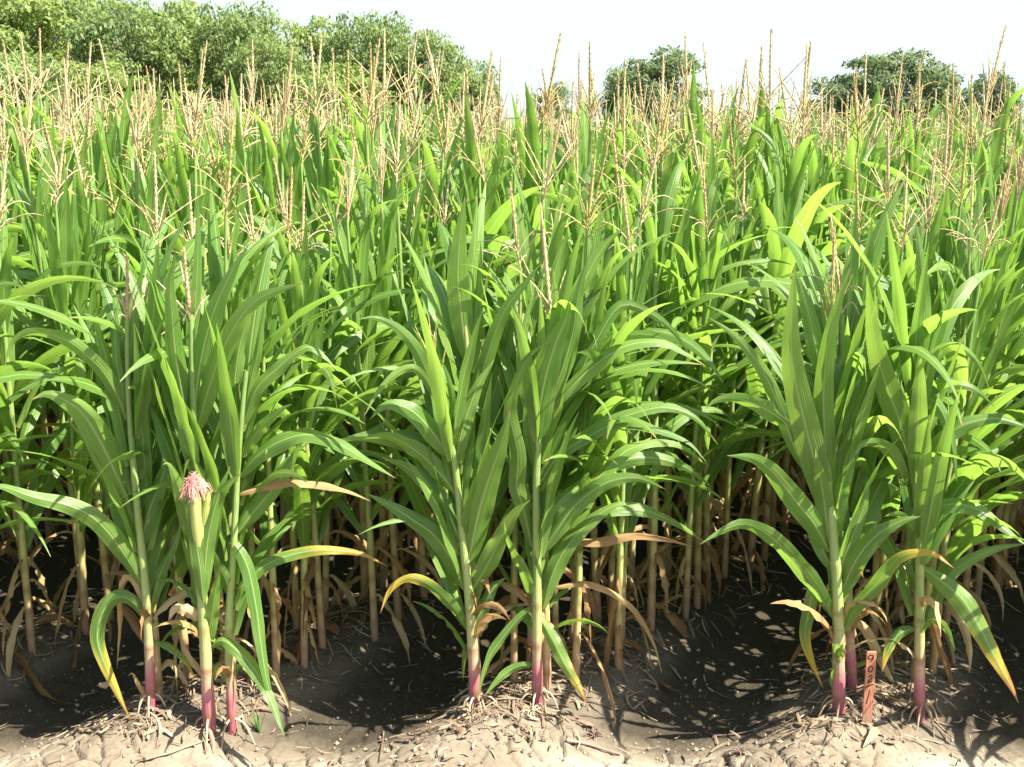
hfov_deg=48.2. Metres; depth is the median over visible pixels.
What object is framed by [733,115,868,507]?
corn plant
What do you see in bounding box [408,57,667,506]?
corn plant
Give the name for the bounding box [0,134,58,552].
corn plant
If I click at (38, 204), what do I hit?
corn plant
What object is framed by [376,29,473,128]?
leafy tree
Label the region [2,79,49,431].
corn plant
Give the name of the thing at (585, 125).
corn plant
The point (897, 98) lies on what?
corn plant
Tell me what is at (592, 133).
corn plant
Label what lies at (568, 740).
fallen stick
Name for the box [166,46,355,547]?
corn plant
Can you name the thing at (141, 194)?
corn plant
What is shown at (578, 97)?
corn plant
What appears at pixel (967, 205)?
corn plant
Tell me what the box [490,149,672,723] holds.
corn plant
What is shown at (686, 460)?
corn plant
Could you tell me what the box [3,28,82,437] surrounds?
corn plant
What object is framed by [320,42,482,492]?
corn plant
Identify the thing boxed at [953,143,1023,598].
corn plant
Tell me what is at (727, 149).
corn plant
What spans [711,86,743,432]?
corn plant
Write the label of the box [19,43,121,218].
corn plant
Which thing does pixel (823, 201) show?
corn plant
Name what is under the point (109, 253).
corn plant
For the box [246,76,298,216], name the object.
corn plant
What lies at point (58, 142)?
corn plant
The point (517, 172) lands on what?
corn plant
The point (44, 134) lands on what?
corn plant
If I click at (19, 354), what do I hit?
corn plant
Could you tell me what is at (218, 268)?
corn plant
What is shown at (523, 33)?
sky
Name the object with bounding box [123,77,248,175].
corn plant
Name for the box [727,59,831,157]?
corn plant
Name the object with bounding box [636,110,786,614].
corn plant
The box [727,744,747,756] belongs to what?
root clump
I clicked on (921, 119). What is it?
corn plant
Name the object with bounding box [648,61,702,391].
corn plant
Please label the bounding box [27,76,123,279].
corn plant
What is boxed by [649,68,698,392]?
corn plant
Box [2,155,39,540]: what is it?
corn plant
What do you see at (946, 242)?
corn plant
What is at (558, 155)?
corn plant
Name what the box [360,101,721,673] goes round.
corn plant
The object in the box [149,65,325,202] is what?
corn plant
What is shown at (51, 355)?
corn plant
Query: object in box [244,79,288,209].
corn plant
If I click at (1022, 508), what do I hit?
corn plant
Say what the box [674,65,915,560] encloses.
corn plant
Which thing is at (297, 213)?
corn plant
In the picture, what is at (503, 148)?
corn plant
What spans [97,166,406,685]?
corn plant
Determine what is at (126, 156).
corn plant
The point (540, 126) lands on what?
corn plant
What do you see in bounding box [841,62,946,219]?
corn plant
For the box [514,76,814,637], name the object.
corn plant
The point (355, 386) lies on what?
corn plant
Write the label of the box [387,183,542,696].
corn plant
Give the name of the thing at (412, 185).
corn plant
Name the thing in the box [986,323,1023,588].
corn plant
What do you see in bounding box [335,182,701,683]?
corn plant
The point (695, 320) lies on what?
corn plant
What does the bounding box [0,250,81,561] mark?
corn plant
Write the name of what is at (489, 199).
corn plant
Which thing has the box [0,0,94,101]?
leafy tree
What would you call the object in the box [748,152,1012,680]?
corn plant
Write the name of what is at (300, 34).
leafy tree
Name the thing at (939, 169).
corn plant
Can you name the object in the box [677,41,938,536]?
corn plant
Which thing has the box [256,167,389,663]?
corn plant
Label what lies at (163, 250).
corn plant
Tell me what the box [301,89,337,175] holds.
corn plant
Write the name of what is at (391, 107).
corn plant
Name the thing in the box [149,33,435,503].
corn plant
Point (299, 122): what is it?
corn plant
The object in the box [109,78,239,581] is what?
corn plant
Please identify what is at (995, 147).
corn plant
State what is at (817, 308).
corn plant
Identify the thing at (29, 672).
fallen leaf
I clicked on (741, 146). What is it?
corn plant
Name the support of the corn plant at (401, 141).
on the ground
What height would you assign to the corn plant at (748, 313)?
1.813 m
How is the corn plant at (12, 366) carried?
on the ground
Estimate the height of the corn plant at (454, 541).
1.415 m
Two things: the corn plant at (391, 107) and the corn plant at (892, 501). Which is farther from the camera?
the corn plant at (391, 107)
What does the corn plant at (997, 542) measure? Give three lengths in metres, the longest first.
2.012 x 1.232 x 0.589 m
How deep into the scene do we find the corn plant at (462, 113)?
5.69 m
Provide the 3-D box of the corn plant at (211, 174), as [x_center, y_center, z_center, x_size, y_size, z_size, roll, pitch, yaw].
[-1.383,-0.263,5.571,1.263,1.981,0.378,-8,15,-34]
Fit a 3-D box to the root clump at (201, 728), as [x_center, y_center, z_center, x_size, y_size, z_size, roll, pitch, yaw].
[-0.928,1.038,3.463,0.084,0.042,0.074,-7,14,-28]
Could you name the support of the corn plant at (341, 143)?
on the ground
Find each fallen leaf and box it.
[4,646,87,703]
[166,679,197,704]
[659,681,687,696]
[863,726,878,746]
[874,690,912,704]
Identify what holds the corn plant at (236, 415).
on the ground
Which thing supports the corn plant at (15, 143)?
on the ground
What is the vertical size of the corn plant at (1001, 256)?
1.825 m
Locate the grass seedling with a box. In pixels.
[250,711,266,732]
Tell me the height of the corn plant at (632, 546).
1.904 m
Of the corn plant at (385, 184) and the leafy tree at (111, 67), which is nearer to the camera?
the corn plant at (385, 184)
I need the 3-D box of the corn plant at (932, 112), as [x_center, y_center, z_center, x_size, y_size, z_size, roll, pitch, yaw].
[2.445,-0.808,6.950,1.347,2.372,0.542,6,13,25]
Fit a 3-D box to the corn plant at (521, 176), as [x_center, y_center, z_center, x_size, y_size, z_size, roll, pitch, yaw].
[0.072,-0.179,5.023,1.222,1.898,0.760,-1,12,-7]
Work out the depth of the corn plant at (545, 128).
6.47 m
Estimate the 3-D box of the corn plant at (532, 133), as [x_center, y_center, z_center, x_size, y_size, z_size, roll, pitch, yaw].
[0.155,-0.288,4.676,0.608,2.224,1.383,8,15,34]
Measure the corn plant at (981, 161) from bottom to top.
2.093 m
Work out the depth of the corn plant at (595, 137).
6.77 m
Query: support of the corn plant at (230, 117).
on the ground
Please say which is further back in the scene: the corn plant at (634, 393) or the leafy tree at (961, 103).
the leafy tree at (961, 103)
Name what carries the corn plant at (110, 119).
on the ground
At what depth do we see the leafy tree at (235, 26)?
62.33 m
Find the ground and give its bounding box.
[0,382,1023,766]
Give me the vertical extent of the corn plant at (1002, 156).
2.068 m
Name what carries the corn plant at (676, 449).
on the ground
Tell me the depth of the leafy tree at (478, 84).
59.41 m
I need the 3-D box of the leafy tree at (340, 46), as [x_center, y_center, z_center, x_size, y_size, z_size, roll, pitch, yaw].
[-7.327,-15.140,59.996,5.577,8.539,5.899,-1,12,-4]
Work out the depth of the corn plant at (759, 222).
4.74 m
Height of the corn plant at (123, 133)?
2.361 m
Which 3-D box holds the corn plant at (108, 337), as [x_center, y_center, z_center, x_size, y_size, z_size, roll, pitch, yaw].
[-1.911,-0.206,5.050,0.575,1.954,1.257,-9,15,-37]
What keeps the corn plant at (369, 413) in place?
on the ground
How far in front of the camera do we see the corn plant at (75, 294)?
3.94 m
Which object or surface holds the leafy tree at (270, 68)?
on the ground
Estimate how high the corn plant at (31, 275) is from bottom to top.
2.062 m
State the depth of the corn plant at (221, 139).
5.66 m
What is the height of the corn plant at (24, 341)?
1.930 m
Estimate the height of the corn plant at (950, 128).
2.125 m
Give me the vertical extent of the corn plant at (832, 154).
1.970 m
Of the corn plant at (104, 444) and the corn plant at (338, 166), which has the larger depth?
the corn plant at (338, 166)
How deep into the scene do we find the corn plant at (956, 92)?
6.45 m
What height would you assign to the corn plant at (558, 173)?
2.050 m
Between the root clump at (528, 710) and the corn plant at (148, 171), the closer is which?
the root clump at (528, 710)
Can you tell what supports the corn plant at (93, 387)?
on the ground
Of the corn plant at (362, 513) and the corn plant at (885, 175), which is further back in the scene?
the corn plant at (885, 175)
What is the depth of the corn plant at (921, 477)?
3.34 m
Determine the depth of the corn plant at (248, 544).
3.86 m
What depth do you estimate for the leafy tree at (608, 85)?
77.11 m
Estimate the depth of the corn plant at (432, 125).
6.58 m
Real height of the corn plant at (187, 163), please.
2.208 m
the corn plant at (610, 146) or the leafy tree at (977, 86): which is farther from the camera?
the leafy tree at (977, 86)
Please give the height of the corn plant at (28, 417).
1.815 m
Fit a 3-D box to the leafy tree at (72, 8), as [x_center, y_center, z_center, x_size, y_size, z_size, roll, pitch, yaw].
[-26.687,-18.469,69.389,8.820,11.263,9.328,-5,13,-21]
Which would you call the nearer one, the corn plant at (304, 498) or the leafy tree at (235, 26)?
the corn plant at (304, 498)
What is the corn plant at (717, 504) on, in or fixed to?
on the ground
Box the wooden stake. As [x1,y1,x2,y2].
[862,651,876,725]
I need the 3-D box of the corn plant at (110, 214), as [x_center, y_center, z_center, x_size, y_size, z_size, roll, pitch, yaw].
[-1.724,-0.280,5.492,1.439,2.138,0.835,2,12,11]
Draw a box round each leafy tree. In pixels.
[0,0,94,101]
[0,49,81,137]
[5,0,136,89]
[38,59,167,129]
[63,0,194,120]
[143,0,237,122]
[185,0,294,123]
[219,32,308,123]
[277,15,351,102]
[285,61,394,130]
[317,9,420,117]
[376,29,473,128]
[443,58,502,133]
[530,81,575,130]
[598,64,643,129]
[605,44,714,131]
[796,76,845,127]
[819,47,965,130]
[908,67,964,124]
[958,69,1023,127]
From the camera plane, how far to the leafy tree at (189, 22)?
69.61 m
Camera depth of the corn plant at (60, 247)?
3.82 m
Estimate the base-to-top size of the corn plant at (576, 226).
2.086 m
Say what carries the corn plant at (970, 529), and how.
on the ground
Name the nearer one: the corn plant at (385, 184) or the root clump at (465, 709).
the root clump at (465, 709)
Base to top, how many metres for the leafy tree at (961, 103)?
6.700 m
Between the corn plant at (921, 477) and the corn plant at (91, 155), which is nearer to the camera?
the corn plant at (921, 477)
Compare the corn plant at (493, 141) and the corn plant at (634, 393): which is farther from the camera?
the corn plant at (493, 141)
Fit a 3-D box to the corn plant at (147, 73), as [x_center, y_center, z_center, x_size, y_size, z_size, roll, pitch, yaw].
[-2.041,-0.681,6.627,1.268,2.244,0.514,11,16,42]
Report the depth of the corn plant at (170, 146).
5.19 m
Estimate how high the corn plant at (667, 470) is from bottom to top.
2.285 m
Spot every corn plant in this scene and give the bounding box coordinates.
[0,31,59,494]
[0,43,55,419]
[0,63,41,474]
[0,71,137,542]
[0,73,167,604]
[0,96,40,461]
[0,97,130,542]
[0,105,53,468]
[0,118,130,641]
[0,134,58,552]
[0,142,104,675]
[0,151,318,695]
[0,207,228,719]
[0,209,102,619]
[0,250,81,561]
[0,261,111,521]
[0,265,27,538]
[0,275,114,631]
[0,281,72,539]
[1,45,114,503]
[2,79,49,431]
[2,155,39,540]
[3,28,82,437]
[5,39,221,290]
[7,79,273,606]
[11,125,118,590]
[12,57,95,461]
[13,104,236,570]
[17,91,125,535]
[17,115,90,482]
[18,111,128,523]
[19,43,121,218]
[25,72,176,283]
[25,89,117,349]
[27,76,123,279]
[29,122,185,668]
[34,96,342,564]
[34,103,49,157]
[36,41,335,570]
[50,91,133,458]
[50,147,190,578]
[54,152,183,584]
[56,114,344,382]
[65,118,373,716]
[68,181,339,664]
[74,240,277,699]
[80,68,133,199]
[87,108,141,226]
[92,79,175,233]
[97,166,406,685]
[100,73,380,534]
[107,205,331,744]
[108,68,170,205]
[108,104,221,465]
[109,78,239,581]
[111,92,182,248]
[114,66,159,200]
[114,106,338,532]
[119,66,174,164]
[120,148,222,252]
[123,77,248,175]
[131,101,177,203]
[146,49,224,180]
[146,182,320,647]
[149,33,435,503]
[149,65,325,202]
[150,64,199,157]
[155,220,394,749]
[159,40,325,163]
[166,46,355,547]
[174,103,222,197]
[175,94,404,513]
[204,108,514,643]
[204,135,455,663]
[205,76,322,524]
[207,103,274,196]
[214,90,235,146]
[219,58,274,213]
[225,48,392,425]
[228,38,543,606]
[230,113,502,610]
[231,94,547,599]
[233,85,266,193]
[242,159,427,648]
[243,74,277,392]
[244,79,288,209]
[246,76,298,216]
[252,28,446,486]
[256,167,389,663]
[260,181,420,668]
[261,36,439,537]
[264,88,343,550]
[265,160,487,573]
[272,71,550,568]
[274,119,345,455]
[276,162,422,619]
[288,101,325,149]
[292,75,400,481]
[295,108,349,174]
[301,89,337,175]
[302,50,405,431]
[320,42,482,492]
[320,63,405,521]
[321,57,453,540]
[321,254,612,715]
[323,93,354,434]
[327,78,481,484]
[327,91,440,503]
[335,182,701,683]
[341,29,458,461]
[341,70,392,427]
[343,112,603,581]
[345,28,555,431]
[348,71,513,192]
[350,95,461,227]
[351,64,394,145]
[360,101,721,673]
[360,162,481,587]
[375,64,548,556]
[375,70,603,293]
[378,92,592,552]
[385,73,401,131]
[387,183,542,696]
[392,100,505,353]
[395,48,543,582]
[400,30,634,539]
[400,106,410,184]
[404,83,454,185]
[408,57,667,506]
[417,103,431,226]
[418,253,716,716]
[421,93,767,631]
[421,123,555,493]
[434,111,463,182]
[457,121,670,238]
[480,137,749,640]
[481,73,523,180]
[481,106,563,260]
[483,202,712,690]
[485,53,813,584]
[490,84,549,187]
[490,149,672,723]
[491,123,815,600]
[493,53,594,170]
[500,65,659,181]
[503,73,680,222]
[507,79,576,492]
[508,56,657,215]
[509,40,671,230]
[513,85,536,207]
[513,99,609,288]
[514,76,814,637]
[519,136,756,667]
[520,81,634,538]
[520,84,574,181]
[522,67,578,155]
[524,72,685,221]
[537,109,564,154]
[537,181,689,666]
[538,89,568,169]
[545,177,658,677]
[547,42,771,563]
[559,162,804,619]
[567,124,644,611]
[570,101,596,158]
[591,88,687,276]
[597,105,683,332]
[609,63,681,190]
[626,95,769,599]
[627,83,679,325]
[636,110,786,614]
[636,156,801,595]
[637,117,844,559]
[639,90,805,602]
[640,126,688,474]
[644,107,686,504]
[646,97,764,430]
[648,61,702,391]
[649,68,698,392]
[655,102,715,380]
[663,89,705,465]
[667,58,865,552]
[669,57,903,538]
[670,31,835,463]
[670,86,762,374]
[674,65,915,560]
[676,28,895,515]
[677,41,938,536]
[677,74,884,545]
[677,92,828,519]
[693,87,739,450]
[701,227,951,723]
[706,83,747,154]
[706,175,910,691]
[708,88,759,164]
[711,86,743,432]
[714,77,762,427]
[718,43,890,590]
[724,89,913,464]
[726,97,745,166]
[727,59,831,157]
[729,45,880,194]
[729,97,748,155]
[729,110,762,412]
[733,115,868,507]
[739,91,924,497]
[740,71,892,514]
[742,115,919,361]
[742,123,1023,629]
[748,142,1023,609]
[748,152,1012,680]
[755,83,931,493]
[755,86,880,470]
[756,108,872,485]
[761,66,938,494]
[767,148,1000,658]
[772,162,1009,676]
[793,109,883,481]
[794,144,1023,629]
[805,193,1023,737]
[817,25,1023,560]
[820,86,967,272]
[822,119,845,241]
[824,49,968,213]
[824,137,1023,664]
[826,51,896,210]
[828,88,915,246]
[839,125,1023,630]
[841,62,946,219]
[843,117,1023,581]
[851,164,1022,514]
[865,73,1023,569]
[866,101,927,288]
[878,124,1009,626]
[880,92,930,198]
[882,80,1010,537]
[883,47,956,186]
[883,114,924,221]
[886,108,1021,605]
[886,166,1023,683]
[890,128,927,200]
[893,83,945,224]
[894,174,1023,680]
[896,101,935,189]
[897,92,1023,201]
[897,102,1023,225]
[903,99,958,180]
[913,101,1022,491]
[914,62,1023,514]
[914,96,1023,481]
[921,63,979,205]
[924,90,967,194]
[925,114,959,204]
[926,79,968,178]
[929,85,967,170]
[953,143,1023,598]
[954,262,1023,587]
[985,127,1011,147]
[985,217,1023,535]
[985,360,1023,560]
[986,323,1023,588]
[1005,155,1023,567]
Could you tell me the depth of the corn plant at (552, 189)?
4.76 m
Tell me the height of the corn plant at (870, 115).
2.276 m
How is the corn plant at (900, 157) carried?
on the ground
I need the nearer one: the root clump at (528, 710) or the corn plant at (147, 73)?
the root clump at (528, 710)
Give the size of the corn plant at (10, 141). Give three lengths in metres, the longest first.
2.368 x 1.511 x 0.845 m
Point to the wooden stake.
(869, 684)
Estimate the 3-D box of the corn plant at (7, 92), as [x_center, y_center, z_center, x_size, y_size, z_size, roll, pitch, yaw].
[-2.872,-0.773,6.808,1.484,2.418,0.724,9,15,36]
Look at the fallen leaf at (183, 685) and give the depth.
3.60 m
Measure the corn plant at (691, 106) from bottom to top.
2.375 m
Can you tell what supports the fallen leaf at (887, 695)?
on the ground
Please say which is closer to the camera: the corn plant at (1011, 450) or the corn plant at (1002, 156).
the corn plant at (1011, 450)
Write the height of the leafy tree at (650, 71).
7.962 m
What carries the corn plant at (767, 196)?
on the ground
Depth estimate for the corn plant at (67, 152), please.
4.87 m
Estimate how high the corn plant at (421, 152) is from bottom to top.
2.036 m
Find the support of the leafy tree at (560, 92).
on the ground
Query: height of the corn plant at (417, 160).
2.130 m
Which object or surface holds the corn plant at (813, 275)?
on the ground
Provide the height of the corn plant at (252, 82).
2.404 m
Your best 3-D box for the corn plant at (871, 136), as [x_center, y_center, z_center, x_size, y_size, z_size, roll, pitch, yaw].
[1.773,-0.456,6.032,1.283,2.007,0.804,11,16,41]
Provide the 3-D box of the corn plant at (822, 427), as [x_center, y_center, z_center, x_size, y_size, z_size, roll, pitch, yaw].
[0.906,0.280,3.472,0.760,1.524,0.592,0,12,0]
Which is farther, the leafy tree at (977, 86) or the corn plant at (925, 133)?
the leafy tree at (977, 86)
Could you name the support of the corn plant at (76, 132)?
on the ground
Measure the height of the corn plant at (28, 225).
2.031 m
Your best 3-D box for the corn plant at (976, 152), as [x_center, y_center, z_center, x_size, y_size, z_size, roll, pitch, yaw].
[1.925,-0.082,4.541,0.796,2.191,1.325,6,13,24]
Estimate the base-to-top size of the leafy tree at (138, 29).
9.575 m
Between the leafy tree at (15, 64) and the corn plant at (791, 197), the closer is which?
the corn plant at (791, 197)
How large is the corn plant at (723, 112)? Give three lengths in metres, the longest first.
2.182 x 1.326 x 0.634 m
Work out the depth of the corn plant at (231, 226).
4.45 m
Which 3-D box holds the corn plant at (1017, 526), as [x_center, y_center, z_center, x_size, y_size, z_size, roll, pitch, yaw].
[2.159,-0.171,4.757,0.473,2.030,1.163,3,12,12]
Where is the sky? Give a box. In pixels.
[43,0,1023,130]
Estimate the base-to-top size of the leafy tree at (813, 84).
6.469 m
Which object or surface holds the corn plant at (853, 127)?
on the ground
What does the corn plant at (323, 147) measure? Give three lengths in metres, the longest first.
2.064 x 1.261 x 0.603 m
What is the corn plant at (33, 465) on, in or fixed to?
on the ground
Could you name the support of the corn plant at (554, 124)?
on the ground
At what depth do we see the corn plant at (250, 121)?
5.73 m
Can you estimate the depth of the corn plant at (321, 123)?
6.32 m
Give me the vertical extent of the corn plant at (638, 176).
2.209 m
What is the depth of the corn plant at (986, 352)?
3.97 m
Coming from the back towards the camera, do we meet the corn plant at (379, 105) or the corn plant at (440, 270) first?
the corn plant at (379, 105)
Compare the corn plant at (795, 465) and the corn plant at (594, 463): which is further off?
the corn plant at (795, 465)
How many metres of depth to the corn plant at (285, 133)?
4.97 m
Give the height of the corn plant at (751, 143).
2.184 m
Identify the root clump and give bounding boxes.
[194,724,219,735]
[451,699,485,721]
[519,700,548,720]
[583,724,603,739]
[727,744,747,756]
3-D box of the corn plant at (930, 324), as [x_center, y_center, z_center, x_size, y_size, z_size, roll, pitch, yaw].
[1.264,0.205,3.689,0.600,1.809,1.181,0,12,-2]
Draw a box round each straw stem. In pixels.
[140,735,224,760]
[379,731,383,760]
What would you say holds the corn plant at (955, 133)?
on the ground
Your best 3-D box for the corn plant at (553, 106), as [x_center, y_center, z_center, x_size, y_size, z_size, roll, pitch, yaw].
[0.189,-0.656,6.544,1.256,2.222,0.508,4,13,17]
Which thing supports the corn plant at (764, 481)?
on the ground
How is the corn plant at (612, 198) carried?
on the ground
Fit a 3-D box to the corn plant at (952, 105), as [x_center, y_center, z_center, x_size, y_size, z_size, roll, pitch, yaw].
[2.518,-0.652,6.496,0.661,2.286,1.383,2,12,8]
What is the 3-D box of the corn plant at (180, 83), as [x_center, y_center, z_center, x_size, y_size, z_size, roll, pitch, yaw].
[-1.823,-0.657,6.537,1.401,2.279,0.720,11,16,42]
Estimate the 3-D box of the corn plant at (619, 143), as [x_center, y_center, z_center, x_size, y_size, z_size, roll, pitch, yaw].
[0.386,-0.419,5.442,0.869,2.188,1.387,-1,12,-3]
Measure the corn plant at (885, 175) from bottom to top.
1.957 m
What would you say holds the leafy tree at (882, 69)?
on the ground
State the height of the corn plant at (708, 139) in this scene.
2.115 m
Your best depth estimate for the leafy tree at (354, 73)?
55.12 m
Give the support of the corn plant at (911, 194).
on the ground
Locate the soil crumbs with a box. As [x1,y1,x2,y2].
[14,617,1008,766]
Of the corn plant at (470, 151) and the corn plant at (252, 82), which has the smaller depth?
the corn plant at (470, 151)
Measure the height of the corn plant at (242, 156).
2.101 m
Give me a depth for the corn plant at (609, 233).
3.94 m
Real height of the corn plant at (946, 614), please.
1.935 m
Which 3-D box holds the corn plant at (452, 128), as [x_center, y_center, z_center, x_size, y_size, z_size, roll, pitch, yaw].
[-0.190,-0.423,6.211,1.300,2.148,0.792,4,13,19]
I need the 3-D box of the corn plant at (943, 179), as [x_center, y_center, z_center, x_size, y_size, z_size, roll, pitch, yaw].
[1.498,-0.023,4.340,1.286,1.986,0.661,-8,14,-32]
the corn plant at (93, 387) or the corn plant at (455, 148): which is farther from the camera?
the corn plant at (455, 148)
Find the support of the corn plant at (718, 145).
on the ground
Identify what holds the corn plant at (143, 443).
on the ground
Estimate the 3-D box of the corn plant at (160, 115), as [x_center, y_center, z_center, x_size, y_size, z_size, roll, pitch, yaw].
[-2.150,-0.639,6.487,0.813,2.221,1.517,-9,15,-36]
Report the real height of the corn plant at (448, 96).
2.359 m
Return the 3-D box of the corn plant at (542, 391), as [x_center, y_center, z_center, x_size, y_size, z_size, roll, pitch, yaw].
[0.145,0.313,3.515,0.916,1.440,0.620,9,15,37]
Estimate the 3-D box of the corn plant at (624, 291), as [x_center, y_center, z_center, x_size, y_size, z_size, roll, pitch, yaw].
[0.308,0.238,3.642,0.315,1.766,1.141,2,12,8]
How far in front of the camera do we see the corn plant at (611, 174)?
5.34 m
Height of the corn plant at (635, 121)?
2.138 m
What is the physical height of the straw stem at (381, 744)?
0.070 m
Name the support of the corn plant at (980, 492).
on the ground
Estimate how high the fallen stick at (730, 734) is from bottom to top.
0.053 m
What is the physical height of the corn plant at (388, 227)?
1.921 m
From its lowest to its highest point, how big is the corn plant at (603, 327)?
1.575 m
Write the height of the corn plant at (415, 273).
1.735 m
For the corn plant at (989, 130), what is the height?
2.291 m
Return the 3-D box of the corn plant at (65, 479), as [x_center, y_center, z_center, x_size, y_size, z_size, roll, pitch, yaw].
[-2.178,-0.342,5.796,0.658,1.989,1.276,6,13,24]
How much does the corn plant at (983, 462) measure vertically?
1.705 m
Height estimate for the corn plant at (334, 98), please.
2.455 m
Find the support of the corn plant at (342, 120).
on the ground
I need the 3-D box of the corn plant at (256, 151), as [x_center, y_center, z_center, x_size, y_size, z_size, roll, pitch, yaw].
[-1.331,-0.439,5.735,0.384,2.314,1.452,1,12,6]
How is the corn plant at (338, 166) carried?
on the ground
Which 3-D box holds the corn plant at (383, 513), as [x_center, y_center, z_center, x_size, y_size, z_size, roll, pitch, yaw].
[-0.486,-0.160,4.330,1.252,2.201,0.506,-6,14,-27]
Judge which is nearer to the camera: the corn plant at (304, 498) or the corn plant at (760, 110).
the corn plant at (304, 498)
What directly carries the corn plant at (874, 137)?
on the ground
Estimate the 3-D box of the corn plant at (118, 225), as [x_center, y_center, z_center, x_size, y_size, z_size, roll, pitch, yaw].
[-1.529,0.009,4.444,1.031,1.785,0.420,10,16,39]
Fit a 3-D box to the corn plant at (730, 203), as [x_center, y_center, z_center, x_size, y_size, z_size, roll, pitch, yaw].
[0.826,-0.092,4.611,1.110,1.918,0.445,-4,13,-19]
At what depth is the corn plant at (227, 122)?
4.83 m
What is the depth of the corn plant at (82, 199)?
4.14 m
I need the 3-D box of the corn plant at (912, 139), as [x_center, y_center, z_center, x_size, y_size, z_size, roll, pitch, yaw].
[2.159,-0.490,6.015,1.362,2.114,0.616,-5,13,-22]
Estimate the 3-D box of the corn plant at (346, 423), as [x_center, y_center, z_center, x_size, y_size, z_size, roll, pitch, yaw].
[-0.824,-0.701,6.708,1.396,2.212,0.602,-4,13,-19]
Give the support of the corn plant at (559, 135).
on the ground
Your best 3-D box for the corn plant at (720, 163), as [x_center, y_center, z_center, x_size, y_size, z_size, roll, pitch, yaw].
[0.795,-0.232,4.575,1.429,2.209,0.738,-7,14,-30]
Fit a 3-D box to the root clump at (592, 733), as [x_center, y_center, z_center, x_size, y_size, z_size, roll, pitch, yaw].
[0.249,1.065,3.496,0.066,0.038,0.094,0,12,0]
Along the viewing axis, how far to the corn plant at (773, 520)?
4.78 m
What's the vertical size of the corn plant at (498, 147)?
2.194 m
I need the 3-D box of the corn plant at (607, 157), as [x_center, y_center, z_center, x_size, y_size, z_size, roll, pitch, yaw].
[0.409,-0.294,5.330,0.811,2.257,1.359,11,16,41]
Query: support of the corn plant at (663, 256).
on the ground
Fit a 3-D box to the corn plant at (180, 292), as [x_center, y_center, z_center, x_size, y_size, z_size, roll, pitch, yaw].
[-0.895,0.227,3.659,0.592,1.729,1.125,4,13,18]
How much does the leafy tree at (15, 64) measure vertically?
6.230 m
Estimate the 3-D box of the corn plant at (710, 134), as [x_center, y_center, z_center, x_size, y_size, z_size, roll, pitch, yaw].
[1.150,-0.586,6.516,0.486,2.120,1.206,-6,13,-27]
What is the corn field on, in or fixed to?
on the ground
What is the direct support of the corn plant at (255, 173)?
on the ground
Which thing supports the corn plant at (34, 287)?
on the ground
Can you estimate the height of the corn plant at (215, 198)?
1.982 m
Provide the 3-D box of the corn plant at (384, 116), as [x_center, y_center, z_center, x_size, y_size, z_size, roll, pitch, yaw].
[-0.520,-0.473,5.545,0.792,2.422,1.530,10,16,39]
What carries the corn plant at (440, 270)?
on the ground
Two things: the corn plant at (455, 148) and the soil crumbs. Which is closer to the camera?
the soil crumbs
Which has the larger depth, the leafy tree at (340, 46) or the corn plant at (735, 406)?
the leafy tree at (340, 46)
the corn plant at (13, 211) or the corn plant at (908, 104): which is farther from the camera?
the corn plant at (908, 104)
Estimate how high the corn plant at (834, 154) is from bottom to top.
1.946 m
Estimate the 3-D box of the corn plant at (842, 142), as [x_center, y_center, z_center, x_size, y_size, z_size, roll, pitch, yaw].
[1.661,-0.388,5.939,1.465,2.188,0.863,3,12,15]
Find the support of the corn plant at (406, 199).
on the ground
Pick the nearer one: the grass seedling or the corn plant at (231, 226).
the grass seedling
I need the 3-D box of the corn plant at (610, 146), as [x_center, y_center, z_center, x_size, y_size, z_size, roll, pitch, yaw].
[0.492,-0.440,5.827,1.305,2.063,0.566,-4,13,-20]
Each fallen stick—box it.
[566,738,619,754]
[712,727,764,736]
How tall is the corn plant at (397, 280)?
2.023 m
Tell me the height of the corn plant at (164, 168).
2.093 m
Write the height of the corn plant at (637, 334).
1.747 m
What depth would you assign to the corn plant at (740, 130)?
6.18 m
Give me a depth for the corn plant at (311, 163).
4.82 m
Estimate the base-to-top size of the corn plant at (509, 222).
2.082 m
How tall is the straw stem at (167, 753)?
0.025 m
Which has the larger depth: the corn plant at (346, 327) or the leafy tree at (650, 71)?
the leafy tree at (650, 71)
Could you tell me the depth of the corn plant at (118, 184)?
5.24 m
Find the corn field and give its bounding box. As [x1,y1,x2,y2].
[0,56,1023,542]
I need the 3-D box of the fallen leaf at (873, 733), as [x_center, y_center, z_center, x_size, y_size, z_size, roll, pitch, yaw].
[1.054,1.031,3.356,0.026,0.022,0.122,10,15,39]
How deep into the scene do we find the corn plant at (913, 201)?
5.46 m
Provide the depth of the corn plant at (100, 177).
5.13 m
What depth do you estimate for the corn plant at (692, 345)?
3.77 m
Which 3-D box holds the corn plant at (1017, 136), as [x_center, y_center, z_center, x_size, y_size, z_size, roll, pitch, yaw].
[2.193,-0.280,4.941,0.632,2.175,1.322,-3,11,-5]
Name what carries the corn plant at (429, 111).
on the ground
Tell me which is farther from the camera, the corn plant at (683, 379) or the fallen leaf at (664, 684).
the corn plant at (683, 379)
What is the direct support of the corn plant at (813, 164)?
on the ground
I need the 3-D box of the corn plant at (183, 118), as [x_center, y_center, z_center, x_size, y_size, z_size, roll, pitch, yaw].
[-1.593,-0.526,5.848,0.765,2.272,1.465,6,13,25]
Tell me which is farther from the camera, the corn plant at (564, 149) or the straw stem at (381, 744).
the corn plant at (564, 149)
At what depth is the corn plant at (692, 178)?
5.57 m
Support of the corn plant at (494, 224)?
on the ground

